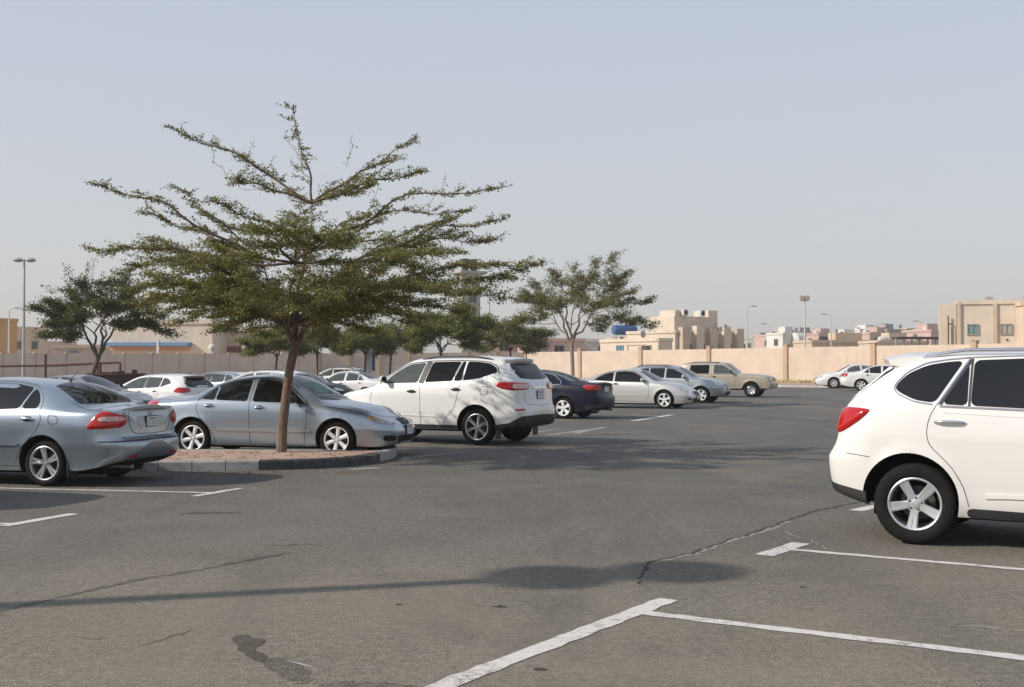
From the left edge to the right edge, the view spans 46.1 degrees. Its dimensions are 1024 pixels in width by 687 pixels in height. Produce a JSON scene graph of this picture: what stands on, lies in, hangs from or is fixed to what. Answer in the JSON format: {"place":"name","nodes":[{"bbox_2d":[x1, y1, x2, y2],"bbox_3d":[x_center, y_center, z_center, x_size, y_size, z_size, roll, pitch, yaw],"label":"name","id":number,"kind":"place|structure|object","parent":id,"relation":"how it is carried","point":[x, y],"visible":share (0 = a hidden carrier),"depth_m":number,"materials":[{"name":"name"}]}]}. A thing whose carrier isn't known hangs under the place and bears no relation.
{"place":"outdoors","nodes":[
{"label":"outdoors","id":0,"kind":"place"},
{"bbox_2d":[0,318,18,352],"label":"house","id":1,"kind":"structure","parent":0,"point":[4,335],"depth_m":143.91,"materials":[{"name":"beige paint"}]},
{"bbox_2d":[17,327,48,352],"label":"house","id":2,"kind":"structure","parent":0,"point":[33,344],"depth_m":171.43,"materials":[{"name":"beige paint"}]},
{"bbox_2d":[17,341,21,348],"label":"window","id":3,"kind":"structure","parent":2,"relation":"in","point":[19,343],"depth_m":170.57,"materials":[{"name":"grey glass"}]},
{"bbox_2d":[31,341,37,349],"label":"window","id":4,"kind":"structure","parent":2,"relation":"in","point":[34,344],"depth_m":171.57,"materials":[{"name":"grey glass"}]},
{"bbox_2d":[48,341,76,352],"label":"house","id":5,"kind":"structure","parent":0,"point":[50,348],"depth_m":201.50,"materials":[{"name":"beige paint"}]},
{"bbox_2d":[52,344,111,352],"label":"house","id":6,"kind":"structure","parent":0,"point":[61,348],"depth_m":150.39,"materials":[{"name":"beige paint"}]},
{"bbox_2d":[68,350,78,352],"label":"window","id":7,"kind":"structure","parent":6,"relation":"in","point":[69,351],"depth_m":150.34,"materials":[{"name":"glass"}]},
{"bbox_2d":[330,346,409,352],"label":"house","id":8,"kind":"structure","parent":0,"point":[397,351],"depth_m":181.74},
{"bbox_2d":[448,258,487,352],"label":"tower","id":9,"kind":"structure","parent":0,"point":[474,300],"depth_m":166.06,"materials":[{"name":"grey"}]},
{"bbox_2d":[468,294,476,302],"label":"window","id":10,"kind":"structure","parent":9,"relation":"in","point":[473,299],"depth_m":166.05,"materials":[{"name":"grey glass"}]},
{"bbox_2d":[0,387,1023,686],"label":"asphalt","id":11,"kind":"structure","parent":0,"point":[416,567],"depth_m":9.47,"materials":[{"name":"grey asphalt"}]},
{"bbox_2d":[13,258,35,376],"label":"street lamp","id":12,"kind":"object","parent":11,"relation":"on","point":[23,323],"visible":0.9,"depth_m":80.96,"materials":[{"name":"grey metal"}]},
{"bbox_2d":[0,513,74,525],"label":"parking line","id":13,"kind":"object","parent":11,"relation":"on","point":[38,519],"visible":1,"depth_m":12.52,"materials":[{"name":"paint"}]},
{"bbox_2d":[0,354,120,377],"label":"pipe frame","id":14,"kind":"object","parent":11,"relation":"on","point":[45,365],"visible":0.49,"depth_m":65.93,"materials":[{"name":"brown metal"}]},
{"bbox_2d":[0,372,178,486],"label":"parked car","id":15,"kind":"object","parent":11,"relation":"on","point":[53,431],"visible":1,"depth_m":16.07,"materials":[{"name":"silver metal"}]},
{"bbox_2d":[49,374,154,404],"bbox_3d":[-12.753,1.592,35.442,4.905,1.361,2.189,0,-1,16],"label":"parked car","id":16,"kind":"object","parent":11,"relation":"on","point":[140,398],"visible":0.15,"depth_m":34.99,"materials":[{"name":"grey paint"}]},
{"bbox_2d":[0,487,209,492],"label":"parking line","id":17,"kind":"object","parent":11,"relation":"on","point":[106,490],"visible":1,"depth_m":15.44,"materials":[{"name":"paint"}]},
{"bbox_2d":[86,370,145,384],"bbox_3d":[-17.107,1.811,51.975,2.240,1.350,1.500,0,-1,-8],"label":"waste skip","id":18,"kind":"object","parent":11,"relation":"on","point":[119,377],"visible":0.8,"depth_m":51.34,"materials":[{"name":"metal"}]},
{"bbox_2d":[0,552,291,610],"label":"tar seam","id":19,"kind":"object","parent":11,"relation":"on","point":[73,594],"visible":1,"depth_m":8.97,"materials":[{"name":"black asphalt"}]},
{"bbox_2d":[118,374,213,398],"bbox_3d":[-11.497,1.616,38.514,4.315,1.430,2.138,-1,-1,28],"label":"parked car","id":20,"kind":"object","parent":11,"relation":"on","point":[155,386],"visible":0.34,"depth_m":37.41,"materials":[{"name":"white paint"}]},
{"bbox_2d":[140,627,196,645],"bbox_3d":[-2.029,1.733,7.105,0.068,0.001,0.550,-1,-1,28],"label":"tar seam","id":21,"kind":"object","parent":11,"relation":"on","point":[171,635],"visible":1,"depth_m":7.14,"materials":[{"name":"asphalt"}]},
{"bbox_2d":[179,512,239,514],"bbox_3d":[-3.267,1.846,13.074,0.648,0.001,0.292,0,-1,0],"label":"tar seam","id":22,"kind":"object","parent":11,"relation":"on","point":[207,512],"visible":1,"depth_m":13.14,"materials":[{"name":"asphalt"}]},
{"bbox_2d":[193,488,242,495],"bbox_3d":[-3.739,1.885,15.253,0.132,0.001,1.018,0,-1,20],"label":"parking line","id":23,"kind":"object","parent":11,"relation":"on","point":[217,492],"visible":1,"depth_m":15.20,"materials":[{"name":"paint"}]},
{"bbox_2d":[201,371,246,383],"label":"parked car","id":24,"kind":"object","parent":11,"relation":"on","point":[217,377],"visible":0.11,"depth_m":50.12,"materials":[{"name":"silver metal"}]},
{"bbox_2d":[232,634,267,662],"bbox_3d":[-1.466,1.727,6.811,0.184,0.001,0.746,0,-1,-20],"label":"oil stain","id":25,"kind":"object","parent":11,"relation":"on","point":[247,644],"visible":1,"depth_m":6.88,"materials":[{"name":"grey asphalt"}]},
{"bbox_2d":[129,450,376,473],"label":"leaf litter","id":26,"kind":"object","parent":11,"relation":"on","point":[261,456],"visible":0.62,"depth_m":18.87,"materials":[{"name":"brown plant"}]},
{"bbox_2d":[213,369,313,385],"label":"parked car","id":27,"kind":"object","parent":11,"relation":"on","point":[279,371],"visible":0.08,"depth_m":46.28,"materials":[{"name":"white paint"}]},
{"bbox_2d":[130,445,396,471],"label":"planting island","id":28,"kind":"structure","parent":11,"relation":"on","point":[226,461],"depth_m":19.01,"materials":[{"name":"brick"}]},
{"bbox_2d":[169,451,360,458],"bbox_3d":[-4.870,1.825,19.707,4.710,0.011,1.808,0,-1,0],"label":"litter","id":29,"kind":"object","parent":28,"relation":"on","point":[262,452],"visible":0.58,"depth_m":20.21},
{"bbox_2d":[79,101,553,451],"bbox_3d":[-3.277,-1.097,20.455,7.899,6.065,7.032,0,-1,0],"label":"shade tree","id":30,"kind":"object","parent":28,"relation":"on","point":[238,293],"visible":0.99,"depth_m":19.80,"materials":[{"name":"green plant"}]},
{"bbox_2d":[148,374,414,449],"bbox_3d":[-4.222,1.286,22.028,4.907,1.464,2.214,0,-1,12],"label":"parked car","id":31,"kind":"object","parent":11,"relation":"on","point":[238,413],"visible":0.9,"depth_m":21.23,"materials":[{"name":"silver metal"}]},
{"bbox_2d":[263,657,315,683],"bbox_3d":[-1.171,1.718,6.333,0.176,0.001,0.610,1,-1,-32],"label":"asphalt patch","id":32,"kind":"object","parent":11,"relation":"on","point":[290,671],"visible":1,"depth_m":6.33,"materials":[{"name":"grey asphalt"}]},
{"bbox_2d":[285,323,357,375],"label":"tree","id":33,"kind":"object","parent":11,"relation":"on","point":[311,334],"visible":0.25,"depth_m":72.77,"materials":[{"name":"green plant"}]},
{"bbox_2d":[310,374,354,394],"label":"parked car","id":34,"kind":"object","parent":11,"relation":"on","point":[342,389],"visible":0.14,"depth_m":53.94,"materials":[{"name":"blue paint"}]},
{"bbox_2d":[318,367,367,378],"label":"parked car","id":35,"kind":"object","parent":11,"relation":"on","point":[326,373],"visible":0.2,"depth_m":76.11,"materials":[{"name":"white paint"}]},
{"bbox_2d":[325,371,379,390],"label":"parked car","id":36,"kind":"object","parent":11,"relation":"on","point":[356,380],"visible":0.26,"depth_m":55.17,"materials":[{"name":"white paint"}]},
{"bbox_2d":[349,467,378,469],"bbox_3d":[-2.297,1.951,18.755,0.555,0.001,0.238,1,-1,-35],"label":"parking line","id":37,"kind":"object","parent":11,"relation":"on","point":[364,468],"visible":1,"depth_m":18.76,"materials":[{"name":"paint"}]},
{"bbox_2d":[367,349,374,372],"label":"notice board","id":38,"kind":"object","parent":11,"relation":"on","point":[370,360],"visible":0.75,"depth_m":71.96,"materials":[{"name":"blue metal"}]},
{"bbox_2d":[319,681,423,686],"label":"oil stain","id":39,"kind":"object","parent":11,"relation":"on","point":[354,684],"visible":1,"depth_m":6.04,"materials":[{"name":"grey asphalt"}]},
{"bbox_2d":[400,452,463,457],"bbox_3d":[-1.444,2.004,21.583,0.158,0.001,1.727,-1,-1,37],"label":"parking line","id":40,"kind":"object","parent":11,"relation":"on","point":[430,455],"visible":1,"depth_m":21.49,"materials":[{"name":"paint"}]},
{"bbox_2d":[344,356,554,444],"bbox_3d":[-1.562,1.177,25.819,4.951,1.825,2.245,-1,-1,28],"label":"parked car","id":41,"kind":"object","parent":11,"relation":"on","point":[479,400],"visible":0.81,"depth_m":24.64,"materials":[{"name":"white paint"}]},
{"bbox_2d":[488,292,497,355],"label":"street lamp","id":42,"kind":"object","parent":11,"relation":"on","point":[489,311],"visible":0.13,"depth_m":90.02,"materials":[{"name":"metal"}]},
{"bbox_2d":[533,667,547,669],"bbox_3d":[0.154,1.718,6.345,0.083,0.001,0.056,0,-1,14],"label":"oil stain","id":43,"kind":"object","parent":11,"relation":"on","point":[538,668],"visible":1,"depth_m":6.34,"materials":[{"name":"asphalt"}]},
{"bbox_2d":[425,598,676,686],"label":"parking line","id":44,"kind":"object","parent":11,"relation":"on","point":[471,674],"visible":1,"depth_m":6.87,"materials":[{"name":"paint"}]},
{"bbox_2d":[548,430,583,434],"bbox_3d":[1.376,2.145,29.017,0.223,0.001,2.736,0,-1,24],"label":"parking line","id":45,"kind":"object","parent":11,"relation":"on","point":[566,432],"visible":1,"depth_m":28.95,"materials":[{"name":"paint"}]},
{"bbox_2d":[541,370,614,418],"bbox_3d":[0.724,1.569,37.885,5.005,1.499,2.227,-1,-1,26],"label":"parked car","id":46,"kind":"object","parent":11,"relation":"on","point":[571,395],"visible":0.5,"depth_m":36.52,"materials":[{"name":"blue paint"}]},
{"bbox_2d":[571,427,605,433],"bbox_3d":[1.958,2.164,30.031,0.221,0.001,3.224,0,-1,18],"label":"parking line","id":47,"kind":"object","parent":11,"relation":"on","point":[588,430],"visible":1,"depth_m":29.86,"materials":[{"name":"paint"}]},
{"bbox_2d":[582,369,700,408],"bbox_3d":[4.824,1.734,46.561,4.948,1.499,2.172,-1,-1,25],"label":"parked car","id":48,"kind":"object","parent":11,"relation":"on","point":[635,386],"visible":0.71,"depth_m":45.62,"materials":[{"name":"silver metal"}]},
{"bbox_2d":[632,415,669,420],"bbox_3d":[4.391,2.302,37.318,0.242,0.001,4.749,0,-1,21],"label":"parking line","id":49,"kind":"object","parent":11,"relation":"on","point":[650,418],"visible":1,"depth_m":36.71,"materials":[{"name":"paint"}]},
{"bbox_2d":[631,365,729,402],"bbox_3d":[7.346,1.777,53.534,4.732,1.677,2.213,0,-1,24],"label":"parked car","id":50,"kind":"object","parent":11,"relation":"on","point":[710,390],"visible":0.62,"depth_m":52.57,"materials":[{"name":"silver metal"}]},
{"bbox_2d":[655,520,791,562],"bbox_3d":[2.086,1.809,11.112,0.175,0.001,3.317,-1,-1,33],"label":"asphalt crack","id":51,"kind":"object","parent":11,"relation":"on","point":[735,539],"visible":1,"depth_m":10.96,"materials":[{"name":"black asphalt"}]},
{"bbox_2d":[683,362,777,396],"bbox_3d":[11.386,1.877,63.087,4.895,1.839,2.294,0,-1,22],"label":"parked car","id":52,"kind":"object","parent":11,"relation":"on","point":[733,377],"visible":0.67,"depth_m":62.18,"materials":[{"name":"beige paint"}]},
{"bbox_2d":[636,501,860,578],"bbox_3d":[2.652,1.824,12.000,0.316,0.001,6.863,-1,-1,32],"label":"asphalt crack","id":53,"kind":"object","parent":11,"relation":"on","point":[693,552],"visible":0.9,"depth_m":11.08,"materials":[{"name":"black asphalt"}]},
{"bbox_2d":[757,542,807,555],"bbox_3d":[2.372,1.795,10.511,0.180,0.001,0.853,-1,-1,34],"label":"parking line","id":54,"kind":"object","parent":11,"relation":"on","point":[782,549],"visible":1,"depth_m":10.47,"materials":[{"name":"paint"}]},
{"bbox_2d":[767,526,826,549],"bbox_3d":[2.687,1.809,11.200,0.100,0.001,1.604,0,-1,-7],"label":"asphalt crack","id":55,"kind":"object","parent":11,"relation":"on","point":[798,537],"visible":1,"depth_m":11.21,"materials":[{"name":"asphalt"}]},
{"bbox_2d":[778,385,848,387],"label":"kerb","id":56,"kind":"structure","parent":11,"relation":"on","point":[810,386],"depth_m":90.71,"materials":[{"name":"white concrete"}]},
{"bbox_2d":[643,611,1023,659],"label":"parking line","id":57,"kind":"object","parent":11,"relation":"on","point":[878,640],"visible":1,"depth_m":7.10,"materials":[{"name":"paint"}]},
{"bbox_2d":[814,364,868,387],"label":"parked car","id":58,"kind":"object","parent":11,"relation":"on","point":[830,379],"visible":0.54,"depth_m":86.97,"materials":[{"name":"white paint"}]},
{"bbox_2d":[851,505,873,510],"bbox_3d":[4.011,1.853,13.551,0.175,0.001,0.658,-1,-1,40],"label":"parking line","id":59,"kind":"object","parent":11,"relation":"on","point":[864,508],"visible":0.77,"depth_m":13.49,"materials":[{"name":"paint"}]},
{"bbox_2d":[839,365,890,390],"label":"parked car","id":60,"kind":"object","parent":11,"relation":"on","point":[859,380],"visible":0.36,"depth_m":78.28,"materials":[{"name":"white paint"}]},
{"bbox_2d":[793,549,1023,569],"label":"parking line","id":61,"kind":"object","parent":11,"relation":"on","point":[863,555],"visible":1,"depth_m":9.93,"materials":[{"name":"paint"}]},
{"bbox_2d":[829,347,1023,544],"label":"parked car","id":62,"kind":"object","parent":11,"relation":"on","point":[928,447],"visible":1,"depth_m":10.72,"materials":[{"name":"white paint"}]},
{"bbox_2d":[947,625,1023,630],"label":"scuff mark","id":63,"kind":"object","parent":11,"relation":"on","point":[990,627],"visible":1,"depth_m":7.36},
{"bbox_2d":[0,0,1023,353],"label":"sky","id":64,"kind":"structure","parent":0,"point":[864,159],"materials":[{"name":"blue"}]},
{"bbox_2d":[484,337,547,352],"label":"house","id":65,"kind":"structure","parent":0,"point":[515,348],"depth_m":185.35,"materials":[{"name":"concrete"}]},
{"bbox_2d":[499,343,508,350],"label":"window","id":66,"kind":"structure","parent":65,"relation":"in","point":[500,349],"depth_m":185.33,"materials":[{"name":"glass"}]},
{"bbox_2d":[518,338,585,351],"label":"house","id":67,"kind":"structure","parent":0,"point":[560,344],"depth_m":178.90,"materials":[{"name":"beige paint"}]},
{"bbox_2d":[554,345,564,351],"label":"window","id":68,"kind":"structure","parent":67,"relation":"in","point":[557,348],"depth_m":178.84,"materials":[{"name":"glass"}]},
{"bbox_2d":[585,339,599,350],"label":"house","id":69,"kind":"structure","parent":0,"point":[592,344],"depth_m":185.18,"materials":[{"name":"white paint"}]},
{"bbox_2d":[606,325,637,338],"bbox_3d":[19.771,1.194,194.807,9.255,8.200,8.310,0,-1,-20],"label":"water tank","id":70,"kind":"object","parent":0,"point":[616,330],"depth_m":191.34,"materials":[{"name":"blue plastic"}]},
{"bbox_2d":[599,330,672,350],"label":"house","id":71,"kind":"structure","parent":0,"point":[634,344],"depth_m":163.72,"materials":[{"name":"beige concrete"}]},
{"bbox_2d":[616,345,623,350],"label":"window","id":72,"kind":"structure","parent":71,"relation":"in","point":[618,347],"depth_m":165.74,"materials":[{"name":"glass"}]},
{"bbox_2d":[641,345,651,349],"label":"window","id":73,"kind":"structure","parent":71,"relation":"in","point":[647,347],"depth_m":161.57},
{"bbox_2d":[578,377,813,382],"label":"dry grass","id":74,"kind":"structure","parent":0,"point":[800,381],"depth_m":107.94,"materials":[{"name":"plant"}]},
{"bbox_2d":[744,333,765,347],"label":"house","id":75,"kind":"structure","parent":0,"point":[750,342],"depth_m":302.73,"materials":[{"name":"paint"}]},
{"bbox_2d":[754,329,806,347],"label":"house","id":76,"kind":"structure","parent":0,"point":[759,341],"depth_m":285.23,"materials":[{"name":"pink paint"}]},
{"bbox_2d":[766,327,803,347],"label":"house","id":77,"kind":"structure","parent":0,"point":[784,335],"depth_m":251.24,"materials":[{"name":"white paint"}]},
{"bbox_2d":[777,382,822,385],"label":"pavement","id":78,"kind":"structure","parent":0,"point":[805,384],"depth_m":97.73,"materials":[{"name":"concrete"}]},
{"bbox_2d":[794,327,814,332],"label":"house","id":79,"kind":"structure","parent":0,"point":[800,329],"depth_m":333.81,"materials":[{"name":"paint"}]},
{"bbox_2d":[806,328,837,339],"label":"house","id":80,"kind":"structure","parent":0,"point":[816,334],"depth_m":313.42,"materials":[{"name":"pink paint"}]},
{"bbox_2d":[793,333,872,346],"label":"house","id":81,"kind":"structure","parent":0,"point":[844,339],"depth_m":201.88,"materials":[{"name":"beige paint"}]},
{"bbox_2d":[837,329,854,332],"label":"house","id":82,"kind":"structure","parent":0,"point":[846,330],"depth_m":323.97,"materials":[{"name":"paint"}]},
{"bbox_2d":[855,325,875,331],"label":"house","id":83,"kind":"structure","parent":0,"point":[859,328],"depth_m":334.37,"materials":[{"name":"white concrete"}]},
{"bbox_2d":[858,333,929,345],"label":"house","id":84,"kind":"structure","parent":0,"point":[885,339],"depth_m":192.33,"materials":[{"name":"beige paint"}]},
{"bbox_2d":[901,323,938,344],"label":"house","id":85,"kind":"structure","parent":0,"point":[927,330],"depth_m":242.92,"materials":[{"name":"pink paint"}]},
{"label":"ground","id":86,"kind":"structure","parent":0,"visible":0},
{"bbox_2d":[8,307,18,352],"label":"street lamp","id":87,"kind":"object","parent":86,"relation":"on","point":[9,327],"visible":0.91,"depth_m":130.00,"materials":[{"name":"metal"}]},
{"bbox_2d":[17,258,187,372],"bbox_3d":[-17.992,-0.538,52.234,7.460,6.406,5.448,-1,-1,43],"label":"shade tree","id":88,"kind":"object","parent":86,"relation":"on","point":[72,316],"visible":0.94,"depth_m":51.36,"materials":[{"name":"green plant"}]},
{"bbox_2d":[0,353,318,377],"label":"boundary wall","id":89,"kind":"structure","parent":86,"relation":"on","point":[176,363],"depth_m":119.65,"materials":[{"name":"beige concrete"}]},
{"bbox_2d":[208,344,215,351],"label":"globe lamp","id":90,"kind":"object","parent":89,"relation":"on","point":[212,347],"visible":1,"depth_m":124.38,"materials":[{"name":"glass"}]},
{"bbox_2d":[106,292,240,353],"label":"shop building","id":91,"kind":"structure","parent":86,"relation":"on","point":[138,340],"depth_m":127.26,"materials":[{"name":"beige concrete"}]},
{"bbox_2d":[227,327,288,353],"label":"shop building","id":92,"kind":"structure","parent":86,"relation":"on","point":[233,348],"depth_m":131.45,"materials":[{"name":"beige paint"}]},
{"bbox_2d":[229,325,321,369],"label":"tree","id":93,"kind":"object","parent":86,"relation":"on","point":[271,345],"visible":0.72,"depth_m":69.48,"materials":[{"name":"green plant"}]},
{"bbox_2d":[324,324,401,371],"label":"tree","id":94,"kind":"object","parent":86,"relation":"on","point":[384,344],"visible":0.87,"depth_m":71.29,"materials":[{"name":"green plant"}]},
{"bbox_2d":[358,319,431,374],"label":"tree","id":95,"kind":"object","parent":86,"relation":"on","point":[391,325],"visible":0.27,"depth_m":74.83,"materials":[{"name":"green plant"}]},
{"bbox_2d":[319,351,523,376],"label":"boundary wall","id":96,"kind":"structure","parent":86,"relation":"on","point":[331,360],"depth_m":136.37,"materials":[{"name":"beige concrete"}]},
{"bbox_2d":[400,297,503,355],"bbox_3d":[-3.398,0.134,66.219,5.841,5.547,6.204,1,-1,-36],"label":"tree","id":97,"kind":"object","parent":86,"relation":"on","point":[470,329],"visible":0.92,"depth_m":64.99,"materials":[{"name":"green plant"}]},
{"bbox_2d":[474,314,562,356],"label":"tree","id":98,"kind":"object","parent":86,"relation":"on","point":[519,337],"visible":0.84,"depth_m":79.23,"materials":[{"name":"green plant"}]},
{"bbox_2d":[502,247,663,375],"bbox_3d":[2.652,-0.642,48.120,5.767,6.412,6.179,-1,-1,41],"label":"shade tree","id":99,"kind":"object","parent":86,"relation":"on","point":[577,299],"visible":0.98,"depth_m":47.69,"materials":[{"name":"green plant"}]},
{"bbox_2d":[626,309,744,349],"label":"villa","id":100,"kind":"object","parent":86,"relation":"on","point":[684,330],"visible":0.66,"depth_m":175.69,"materials":[{"name":"beige paint"}]},
{"bbox_2d":[746,306,756,347],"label":"street lamp","id":101,"kind":"object","parent":86,"relation":"on","point":[746,327],"visible":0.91,"depth_m":160.02,"materials":[{"name":"metal"}]},
{"bbox_2d":[523,340,1023,382],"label":"boundary wall","id":102,"kind":"structure","parent":86,"relation":"on","point":[786,362],"depth_m":113.53,"materials":[{"name":"beige concrete"}]},
{"bbox_2d":[800,295,809,346],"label":"street lamp","id":103,"kind":"object","parent":86,"relation":"on","point":[806,298],"visible":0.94,"depth_m":149.98,"materials":[{"name":"grey metal"}]},
{"bbox_2d":[821,313,831,346],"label":"street lamp","id":104,"kind":"object","parent":86,"relation":"on","point":[831,328],"visible":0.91,"depth_m":190.02,"materials":[{"name":"metal"}]},
{"bbox_2d":[853,327,893,339],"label":"house","id":105,"kind":"structure","parent":86,"relation":"on","point":[871,333],"depth_m":271.80,"materials":[{"name":"pink paint"}]},
{"bbox_2d":[876,324,908,332],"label":"house","id":106,"kind":"structure","parent":86,"relation":"on","point":[889,328],"depth_m":278.02,"materials":[{"name":"grey concrete"}]},
{"bbox_2d":[892,337,938,344],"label":"pergola","id":107,"kind":"object","parent":86,"relation":"on","point":[912,338],"visible":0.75,"depth_m":184.95,"materials":[{"name":"grey metal"}]},
{"bbox_2d":[939,295,1023,344],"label":"apartment building","id":108,"kind":"structure","parent":86,"relation":"on","point":[988,320],"depth_m":127.38,"materials":[{"name":"beige paint"}]},
{"bbox_2d":[967,324,978,334],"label":"window","id":109,"kind":"structure","parent":108,"relation":"in","point":[972,329],"depth_m":127.50,"materials":[{"name":"teal glass"}]},
{"bbox_2d":[1000,324,1011,334],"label":"window","id":110,"kind":"structure","parent":108,"relation":"in","point":[1005,329],"depth_m":126.48,"materials":[{"name":"white glass"}]},
{"bbox_2d":[1015,301,1023,342],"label":"house","id":111,"kind":"structure","parent":86,"relation":"on","point":[1019,306],"depth_m":125.03,"materials":[{"name":"beige paint"}]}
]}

